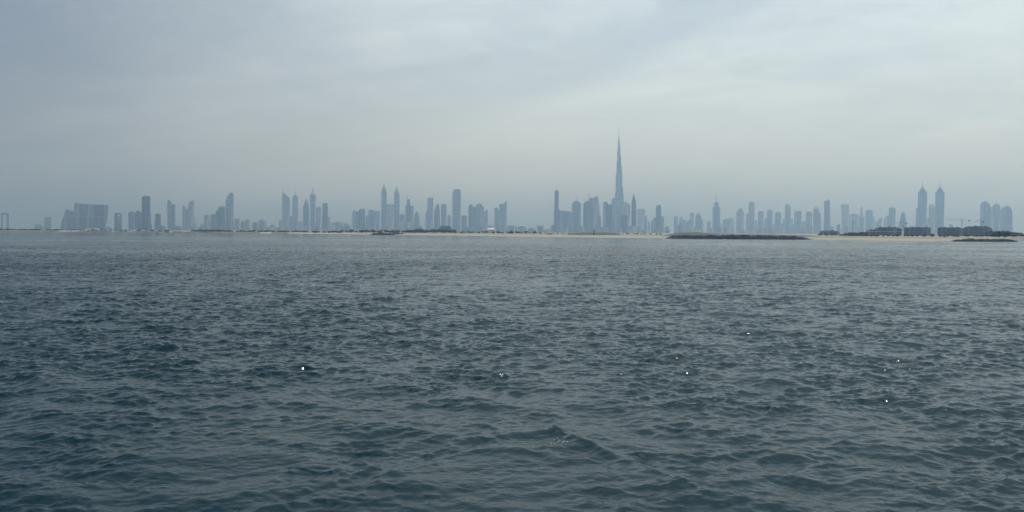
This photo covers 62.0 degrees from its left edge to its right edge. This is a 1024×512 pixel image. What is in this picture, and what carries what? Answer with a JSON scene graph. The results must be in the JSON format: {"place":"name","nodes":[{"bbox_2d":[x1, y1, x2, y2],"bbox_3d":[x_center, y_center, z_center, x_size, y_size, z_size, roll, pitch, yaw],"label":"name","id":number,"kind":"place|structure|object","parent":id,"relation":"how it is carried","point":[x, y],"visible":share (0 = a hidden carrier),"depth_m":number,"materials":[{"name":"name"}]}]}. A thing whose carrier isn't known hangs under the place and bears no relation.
{"place":"outdoors","nodes":[
{"label":"outdoors","id":0,"kind":"place"},
{"bbox_2d":[0,230,287,233],"bbox_3d":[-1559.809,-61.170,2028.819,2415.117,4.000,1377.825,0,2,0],"label":"shore","id":1,"kind":"structure","parent":0,"point":[159,231],"depth_m":1813.35,"materials":[{"name":"beige sand"}]},
{"bbox_2d":[0,231,1023,511],"bbox_3d":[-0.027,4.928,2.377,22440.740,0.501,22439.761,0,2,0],"label":"sea","id":2,"kind":"structure","parent":0,"point":[262,373],"depth_m":29.82,"materials":[{"name":"teal liquid"}]},
{"bbox_2d":[0,0,1023,233],"label":"sky","id":3,"kind":"structure","parent":0,"point":[802,104],"materials":[{"name":"grey"}]},
{"bbox_2d":[12,229,1023,237],"bbox_3d":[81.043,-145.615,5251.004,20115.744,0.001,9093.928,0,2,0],"label":"land","id":4,"kind":"structure","parent":0,"point":[936,236],"depth_m":1438.96,"materials":[{"name":"beige sand"}]},
{"bbox_2d":[1,213,8,228],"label":"frame tower","id":5,"kind":"structure","parent":4,"relation":"on","point":[7,216],"depth_m":5148.64,"materials":[{"name":"grey glass"}]},
{"bbox_2d":[35,217,50,229],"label":"office block","id":6,"kind":"structure","parent":4,"relation":"on","point":[47,223],"depth_m":5682.03,"materials":[{"name":"grey glass"}]},
{"bbox_2d":[60,203,107,229],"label":"hotel","id":7,"kind":"structure","parent":4,"relation":"on","point":[84,216],"depth_m":4157.22,"materials":[{"name":"blue glass"}]},
{"bbox_2d":[114,213,121,229],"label":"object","id":8,"kind":"structure","parent":4,"relation":"on","point":[117,222],"depth_m":4552.94,"materials":[{"name":"blue glass"}]},
{"bbox_2d":[128,211,151,229],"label":"apartment block","id":9,"kind":"structure","parent":4,"relation":"on","point":[134,220],"depth_m":4442.03,"materials":[{"name":"blue glass"}]},
{"bbox_2d":[141,196,150,229],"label":"slab tower","id":10,"kind":"structure","parent":4,"relation":"on","point":[145,219],"depth_m":4352.06,"materials":[{"name":"grey glass"}]},
{"bbox_2d":[155,214,160,229],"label":"office block","id":11,"kind":"structure","parent":4,"relation":"on","point":[158,219],"depth_m":4485.83,"materials":[{"name":"grey glass"}]},
{"bbox_2d":[167,200,174,229],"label":"twin blade tower","id":12,"kind":"structure","parent":4,"relation":"on","point":[170,216],"depth_m":5238.62,"materials":[{"name":"blue glass"}]},
{"bbox_2d":[182,200,196,230],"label":"notched twin tower","id":13,"kind":"structure","parent":4,"relation":"on","point":[188,221],"depth_m":5391.70,"materials":[{"name":"blue glass"}]},
{"bbox_2d":[200,215,209,229],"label":"apartment block","id":14,"kind":"structure","parent":4,"relation":"on","point":[206,225],"depth_m":5091.54,"materials":[{"name":"grey concrete"}]},
{"bbox_2d":[211,214,215,228],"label":"office block","id":15,"kind":"structure","parent":4,"relation":"on","point":[213,221],"depth_m":5164.73,"materials":[{"name":"grey glass"}]},
{"bbox_2d":[216,206,224,228],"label":"stepped block","id":16,"kind":"structure","parent":4,"relation":"on","point":[220,218],"depth_m":5052.08,"materials":[{"name":"grey glass"}]},
{"bbox_2d":[223,192,232,230],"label":"sail tower","id":17,"kind":"structure","parent":4,"relation":"on","point":[229,212],"depth_m":4938.02,"materials":[{"name":"blue glass"}]},
{"bbox_2d":[234,219,239,230],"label":"apartment block","id":18,"kind":"structure","parent":4,"relation":"on","point":[237,224],"depth_m":5013.61,"materials":[{"name":"grey concrete"}]},
{"bbox_2d":[244,219,249,230],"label":"apartment block","id":19,"kind":"structure","parent":4,"relation":"on","point":[246,224],"depth_m":5088.46,"materials":[{"name":"beige stone"}]},
{"bbox_2d":[252,222,257,230],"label":"office block","id":20,"kind":"structure","parent":4,"relation":"on","point":[254,225],"depth_m":5241.51,"materials":[{"name":"blue glass"}]},
{"bbox_2d":[259,219,266,230],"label":"apartment block","id":21,"kind":"structure","parent":4,"relation":"on","point":[263,224],"depth_m":5014.28,"materials":[{"name":"grey concrete"}]},
{"bbox_2d":[279,191,291,230],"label":"slant topped tower","id":22,"kind":"structure","parent":4,"relation":"on","point":[285,221],"depth_m":6359.49,"materials":[{"name":"blue glass"}]},
{"bbox_2d":[292,190,297,230],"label":"spired tower","id":23,"kind":"structure","parent":4,"relation":"on","point":[294,211],"depth_m":6486.37,"materials":[{"name":"blue glass"}]},
{"bbox_2d":[298,221,302,230],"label":"office block","id":24,"kind":"structure","parent":4,"relation":"on","point":[300,225],"depth_m":6188.50,"materials":[{"name":"grey concrete"}]},
{"bbox_2d":[303,199,308,230],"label":"pointed tower","id":25,"kind":"structure","parent":4,"relation":"on","point":[306,214],"depth_m":5928.80,"materials":[{"name":"grey glass"}]},
{"bbox_2d":[304,225,310,230],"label":"building","id":26,"kind":"structure","parent":4,"relation":"on","point":[307,228],"depth_m":5279.01,"materials":[{"name":"concrete"}]},
{"bbox_2d":[310,188,315,230],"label":"bulb topped tower","id":27,"kind":"structure","parent":4,"relation":"on","point":[312,210],"depth_m":6013.68,"materials":[{"name":"blue glass"}]},
{"bbox_2d":[316,206,320,230],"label":"slab tower","id":28,"kind":"structure","parent":4,"relation":"on","point":[318,217],"depth_m":6144.26,"materials":[{"name":"grey concrete"}]},
{"bbox_2d":[322,203,329,230],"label":"slab tower","id":29,"kind":"structure","parent":4,"relation":"on","point":[325,221],"depth_m":5756.29,"materials":[{"name":"grey glass"}]},
{"bbox_2d":[332,222,342,230],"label":"office block","id":30,"kind":"structure","parent":4,"relation":"on","point":[338,226],"depth_m":5589.09,"materials":[{"name":"grey glass"}]},
{"bbox_2d":[352,209,364,230],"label":"apartment tower","id":31,"kind":"structure","parent":4,"relation":"on","point":[358,219],"depth_m":5601.15,"materials":[{"name":"blue glass"}]},
{"bbox_2d":[366,210,379,231],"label":"office block","id":32,"kind":"structure","parent":4,"relation":"on","point":[373,218],"depth_m":5792.91,"materials":[{"name":"blue glass"}]},
{"bbox_2d":[381,184,386,228],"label":"spired tower","id":33,"kind":"structure","parent":4,"relation":"on","point":[383,207],"depth_m":6168.12,"materials":[{"name":"blue glass"}]},
{"bbox_2d":[387,204,393,229],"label":"slab tower","id":34,"kind":"structure","parent":4,"relation":"on","point":[390,214],"depth_m":6454.31,"materials":[{"name":"grey concrete"}]},
{"bbox_2d":[394,187,399,229],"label":"spired tower","id":35,"kind":"structure","parent":4,"relation":"on","point":[396,207],"depth_m":6187.32,"materials":[{"name":"blue glass"}]},
{"bbox_2d":[399,214,404,221],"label":"office block","id":36,"kind":"structure","parent":4,"relation":"on","point":[401,217],"depth_m":6359.57,"materials":[{"name":"blue glass"}]},
{"bbox_2d":[399,222,413,231],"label":"office block","id":37,"kind":"structure","parent":4,"relation":"on","point":[402,225],"depth_m":5695.18,"materials":[{"name":"grey concrete"}]},
{"bbox_2d":[405,199,413,221],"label":"masted tower","id":38,"kind":"structure","parent":4,"relation":"on","point":[409,212],"depth_m":6074.10,"materials":[{"name":"grey glass"}]},
{"bbox_2d":[414,211,419,228],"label":"bullet tower","id":39,"kind":"structure","parent":4,"relation":"on","point":[416,222],"depth_m":5980.12,"materials":[{"name":"grey glass"}]},
{"bbox_2d":[425,198,432,229],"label":"shouldered tower","id":40,"kind":"structure","parent":4,"relation":"on","point":[429,218],"depth_m":6027.20,"materials":[{"name":"blue glass"}]},
{"bbox_2d":[434,204,439,228],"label":"slab tower","id":41,"kind":"structure","parent":4,"relation":"on","point":[437,217],"depth_m":6122.13,"materials":[{"name":"grey glass"}]},
{"bbox_2d":[441,204,445,225],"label":"slab tower","id":42,"kind":"structure","parent":4,"relation":"on","point":[443,214],"depth_m":6216.55,"materials":[{"name":"grey glass"}]},
{"bbox_2d":[439,226,451,230],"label":"seafront block","id":43,"kind":"structure","parent":4,"relation":"on","point":[445,227],"depth_m":2998.36,"materials":[{"name":"metal"}]},
{"bbox_2d":[447,215,450,225],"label":"office block","id":44,"kind":"structure","parent":4,"relation":"on","point":[448,220],"depth_m":6407.49,"materials":[{"name":"grey concrete"}]},
{"bbox_2d":[452,189,460,231],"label":"tall slab tower","id":45,"kind":"structure","parent":4,"relation":"on","point":[456,208],"depth_m":5883.16,"materials":[{"name":"blue glass"}]},
{"bbox_2d":[461,215,466,231],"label":"office block","id":46,"kind":"structure","parent":4,"relation":"on","point":[463,221],"depth_m":6170.72,"materials":[{"name":"grey glass"}]},
{"bbox_2d":[468,204,487,231],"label":"tower cluster","id":47,"kind":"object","parent":4,"relation":"on","point":[477,215],"visible":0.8,"depth_m":5743.19,"materials":[{"name":"blue glass"}]},
{"bbox_2d":[494,208,500,228],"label":"wedge tower","id":48,"kind":"structure","parent":4,"relation":"on","point":[497,218],"depth_m":5932.47,"materials":[{"name":"blue glass"}]},
{"bbox_2d":[499,200,506,231],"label":"wedge tower","id":49,"kind":"structure","parent":4,"relation":"on","point":[503,209],"depth_m":6027.01,"materials":[{"name":"blue glass"}]},
{"bbox_2d":[507,225,516,231],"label":"apartment block","id":50,"kind":"structure","parent":4,"relation":"on","point":[513,228],"depth_m":4937.47,"materials":[{"name":"grey concrete"}]},
{"bbox_2d":[551,224,558,232],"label":"building","id":51,"kind":"structure","parent":4,"relation":"on","point":[555,228],"depth_m":4722.18,"materials":[{"name":"grey glass"}]},
{"bbox_2d":[554,188,559,232],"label":"masted tower","id":52,"kind":"structure","parent":4,"relation":"on","point":[556,211],"depth_m":5481.09,"materials":[{"name":"grey glass"}]},
{"bbox_2d":[560,211,571,232],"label":"office block","id":53,"kind":"structure","parent":4,"relation":"on","point":[565,219],"depth_m":5668.43,"materials":[{"name":"blue glass"}]},
{"bbox_2d":[568,224,572,232],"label":"building","id":54,"kind":"structure","parent":4,"relation":"on","point":[570,228],"depth_m":4870.26,"materials":[{"name":"concrete"}]},
{"bbox_2d":[572,201,580,232],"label":"round shouldered tower","id":55,"kind":"structure","parent":4,"relation":"on","point":[576,214],"depth_m":5528.30,"materials":[{"name":"blue glass"}]},
{"bbox_2d":[583,197,600,231],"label":"tower cluster","id":56,"kind":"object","parent":4,"relation":"on","point":[591,220],"visible":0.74,"depth_m":5576.24,"materials":[{"name":"blue glass"}]},
{"bbox_2d":[603,198,614,232],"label":"apartment tower","id":57,"kind":"structure","parent":4,"relation":"on","point":[609,216],"depth_m":5436.94,"materials":[{"name":"blue glass"}]},
{"bbox_2d":[615,136,624,228],"bbox_3d":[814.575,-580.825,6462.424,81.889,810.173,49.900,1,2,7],"label":"supertall tower","id":58,"kind":"structure","parent":4,"relation":"on","point":[619,198],"depth_m":6441.99,"materials":[{"name":"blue glass"}]},
{"bbox_2d":[620,215,627,232],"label":"office block","id":59,"kind":"structure","parent":4,"relation":"on","point":[624,223],"depth_m":5343.94,"materials":[{"name":"blue glass"}]},
{"bbox_2d":[623,202,630,225],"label":"apartment tower","id":60,"kind":"structure","parent":4,"relation":"on","point":[626,208],"depth_m":5759.48,"materials":[{"name":"grey concrete"}]},
{"bbox_2d":[628,225,634,232],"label":"building","id":61,"kind":"structure","parent":4,"relation":"on","point":[631,229],"depth_m":4881.38,"materials":[{"name":"concrete"}]},
{"bbox_2d":[631,193,635,232],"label":"pencil tower","id":62,"kind":"structure","parent":4,"relation":"on","point":[633,216],"depth_m":5202.97,"materials":[{"name":"blue glass"}]},
{"bbox_2d":[636,209,644,232],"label":"office block","id":63,"kind":"structure","parent":4,"relation":"on","point":[640,214],"depth_m":6598.23,"materials":[{"name":"grey concrete"}]},
{"bbox_2d":[644,216,646,232],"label":"office block","id":64,"kind":"structure","parent":4,"relation":"on","point":[645,223],"depth_m":6412.88,"materials":[{"name":"blue glass"}]},
{"bbox_2d":[651,205,663,232],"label":"raised shaft tower","id":65,"kind":"structure","parent":4,"relation":"on","point":[657,222],"depth_m":5575.45,"materials":[{"name":"blue glass"}]},
{"bbox_2d":[674,216,677,232],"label":"apartment tower","id":66,"kind":"structure","parent":4,"relation":"on","point":[675,223],"depth_m":6877.49,"materials":[{"name":"blue glass"}]},
{"bbox_2d":[677,224,682,231],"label":"building","id":67,"kind":"structure","parent":4,"relation":"on","point":[679,228],"depth_m":5291.26,"materials":[{"name":"grey concrete"}]},
{"bbox_2d":[679,216,685,231],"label":"apartment tower","id":68,"kind":"structure","parent":4,"relation":"on","point":[682,222],"depth_m":6970.66,"materials":[{"name":"grey concrete"}]},
{"bbox_2d":[686,220,689,231],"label":"stepped block","id":69,"kind":"structure","parent":4,"relation":"on","point":[688,226],"depth_m":6924.76,"materials":[{"name":"blue glass"}]},
{"bbox_2d":[690,212,693,231],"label":"apartment tower","id":70,"kind":"structure","parent":4,"relation":"on","point":[692,222],"depth_m":7063.09,"materials":[{"name":"grey concrete"}]},
{"bbox_2d":[695,212,702,232],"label":"domed tower","id":71,"kind":"structure","parent":4,"relation":"on","point":[698,222],"depth_m":6834.35,"materials":[{"name":"blue glass"}]},
{"bbox_2d":[712,201,719,232],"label":"masted tower","id":72,"kind":"structure","parent":4,"relation":"on","point":[716,217],"depth_m":6413.21,"materials":[{"name":"blue glass"}]},
{"bbox_2d":[722,227,729,232],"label":"building","id":73,"kind":"structure","parent":4,"relation":"on","point":[725,230],"depth_m":5304.27,"materials":[{"name":"blue stone"}]},
{"bbox_2d":[723,218,733,230],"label":"apartment block","id":74,"kind":"structure","parent":4,"relation":"on","point":[728,223],"depth_m":6503.29,"materials":[{"name":"grey concrete"}]},
{"bbox_2d":[736,208,743,232],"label":"domed tower","id":75,"kind":"structure","parent":4,"relation":"on","point":[739,220],"depth_m":6645.10,"materials":[{"name":"grey concrete"}]},
{"bbox_2d":[746,202,756,233],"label":"raised shaft tower","id":76,"kind":"structure","parent":4,"relation":"on","point":[751,223],"depth_m":6737.98,"materials":[{"name":"blue glass"}]},
{"bbox_2d":[758,211,762,229],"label":"apartment tower","id":77,"kind":"structure","parent":4,"relation":"on","point":[760,220],"depth_m":6830.74,"materials":[{"name":"grey concrete"}]},
{"bbox_2d":[765,207,772,229],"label":"horned tower","id":78,"kind":"structure","parent":4,"relation":"on","point":[768,222],"depth_m":6783.11,"materials":[{"name":"blue glass"}]},
{"bbox_2d":[757,223,793,229],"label":"apartment block","id":79,"kind":"structure","parent":4,"relation":"on","point":[773,226],"depth_m":6974.64,"materials":[{"name":"grey concrete"}]},
{"bbox_2d":[775,212,780,233],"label":"apartment tower","id":80,"kind":"structure","parent":4,"relation":"on","point":[777,220],"depth_m":6878.03,"materials":[{"name":"grey concrete"}]},
{"bbox_2d":[783,203,792,233],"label":"domed tower","id":81,"kind":"structure","parent":4,"relation":"on","point":[787,221],"depth_m":6764.97,"materials":[{"name":"blue glass"}]},
{"bbox_2d":[794,211,802,233],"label":"apartment tower","id":82,"kind":"structure","parent":4,"relation":"on","point":[798,224],"depth_m":6862.68,"materials":[{"name":"blue glass"}]},
{"bbox_2d":[803,209,811,233],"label":"domed tower","id":83,"kind":"structure","parent":4,"relation":"on","point":[807,222],"depth_m":6447.17,"materials":[{"name":"grey concrete"}]},
{"bbox_2d":[807,226,813,233],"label":"building","id":84,"kind":"structure","parent":4,"relation":"on","point":[810,229],"depth_m":6108.35,"materials":[{"name":"grey concrete"}]},
{"bbox_2d":[813,206,820,233],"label":"domed tower","id":85,"kind":"structure","parent":4,"relation":"on","point":[817,221],"depth_m":6406.02,"materials":[{"name":"blue glass"}]},
{"bbox_2d":[824,199,829,230],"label":"slab tower","id":86,"kind":"structure","parent":4,"relation":"on","point":[826,215],"depth_m":6047.27,"materials":[{"name":"blue glass"}]},
{"bbox_2d":[820,230,839,234],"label":"building","id":87,"kind":"structure","parent":4,"relation":"on","point":[830,232],"depth_m":1899.44,"materials":[{"name":"concrete"}]},
{"bbox_2d":[841,204,848,233],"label":"leaning tower","id":88,"kind":"structure","parent":4,"relation":"on","point":[845,214],"depth_m":6669.93,"materials":[{"name":"concrete"}]},
{"bbox_2d":[849,214,859,232],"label":"office block","id":89,"kind":"structure","parent":4,"relation":"on","point":[853,218],"depth_m":6849.10,"materials":[{"name":"concrete"}]},
{"bbox_2d":[859,207,863,231],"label":"chimney tower","id":90,"kind":"structure","parent":4,"relation":"on","point":[861,223],"depth_m":6760.12,"materials":[{"name":"blue glass"}]},
{"bbox_2d":[865,210,874,231],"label":"apartment tower","id":91,"kind":"structure","parent":4,"relation":"on","point":[869,218],"depth_m":6718.29,"materials":[{"name":"blue glass"}]},
{"bbox_2d":[875,218,881,227],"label":"office block","id":92,"kind":"structure","parent":4,"relation":"on","point":[878,223],"depth_m":6497.63,"materials":[{"name":"grey concrete"}]},
{"bbox_2d":[866,226,901,235],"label":"building","id":93,"kind":"structure","parent":4,"relation":"on","point":[890,230],"depth_m":1558.17,"materials":[{"name":"concrete"}]},
{"bbox_2d":[884,206,895,226],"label":"stepped tower","id":94,"kind":"structure","parent":4,"relation":"on","point":[889,219],"depth_m":6239.39,"materials":[{"name":"blue glass"}]},
{"bbox_2d":[904,226,930,235],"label":"building","id":95,"kind":"structure","parent":4,"relation":"on","point":[921,231],"depth_m":1528.65,"materials":[{"name":"concrete"}]},
{"bbox_2d":[916,182,927,226],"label":"crowned tower","id":96,"kind":"structure","parent":4,"relation":"on","point":[921,215],"depth_m":5756.99,"materials":[{"name":"blue glass"}]},
{"bbox_2d":[927,202,934,233],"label":"domed tower","id":97,"kind":"structure","parent":4,"relation":"on","point":[931,220],"depth_m":6115.10,"materials":[{"name":"blue glass"}]},
{"bbox_2d":[935,186,944,234],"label":"crowned tower","id":98,"kind":"structure","parent":4,"relation":"on","point":[939,206],"depth_m":5742.79,"materials":[{"name":"blue glass"}]},
{"bbox_2d":[938,227,961,235],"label":"building","id":99,"kind":"structure","parent":4,"relation":"on","point":[949,231],"depth_m":1539.34,"materials":[{"name":"concrete"}]},
{"bbox_2d":[962,226,991,235],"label":"building","id":100,"kind":"structure","parent":4,"relation":"on","point":[975,230],"depth_m":1500.13,"materials":[{"name":"concrete"}]},
{"bbox_2d":[993,231,1001,236],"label":"shore tree","id":101,"kind":"object","parent":4,"relation":"on","point":[998,233],"visible":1,"depth_m":850.07,"materials":[{"name":"green plant"}]},
{"bbox_2d":[1001,230,1010,236],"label":"shore tree","id":102,"kind":"object","parent":4,"relation":"on","point":[1005,233],"visible":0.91,"depth_m":888.27,"materials":[{"name":"green plant"}]},
{"bbox_2d":[568,232,620,234],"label":"scrub hill","id":103,"kind":"structure","parent":0,"point":[595,233],"depth_m":1012.99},
{"bbox_2d":[288,232,1023,240],"bbox_3d":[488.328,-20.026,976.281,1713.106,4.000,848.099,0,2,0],"label":"beach","id":104,"kind":"structure","parent":0,"point":[812,238],"depth_m":819.19,"materials":[{"name":"beige sand"}]},
{"bbox_2d":[370,232,402,234],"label":"rock breakwater","id":105,"kind":"object","parent":104,"relation":"on","point":[383,233],"visible":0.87,"depth_m":1131.98,"materials":[{"name":"grey stone"}]},
{"bbox_2d":[666,235,811,239],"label":"rock breakwater","id":106,"kind":"object","parent":104,"relation":"on","point":[731,237],"visible":0.9,"depth_m":715.71,"materials":[{"name":"grey stone"}]},
{"bbox_2d":[953,238,1017,241],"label":"rock breakwater","id":107,"kind":"object","parent":104,"relation":"on","point":[989,240],"visible":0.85,"depth_m":590.97,"materials":[{"name":"grey stone"}]},
{"bbox_2d":[664,232,820,236],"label":"spoil hill","id":108,"kind":"structure","parent":0,"point":[688,233],"depth_m":871.54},
{"bbox_2d":[899,211,906,230],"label":"egg shaped tower","id":109,"kind":"structure","parent":0,"point":[904,220],"depth_m":6035.96,"materials":[{"name":"grey glass"}]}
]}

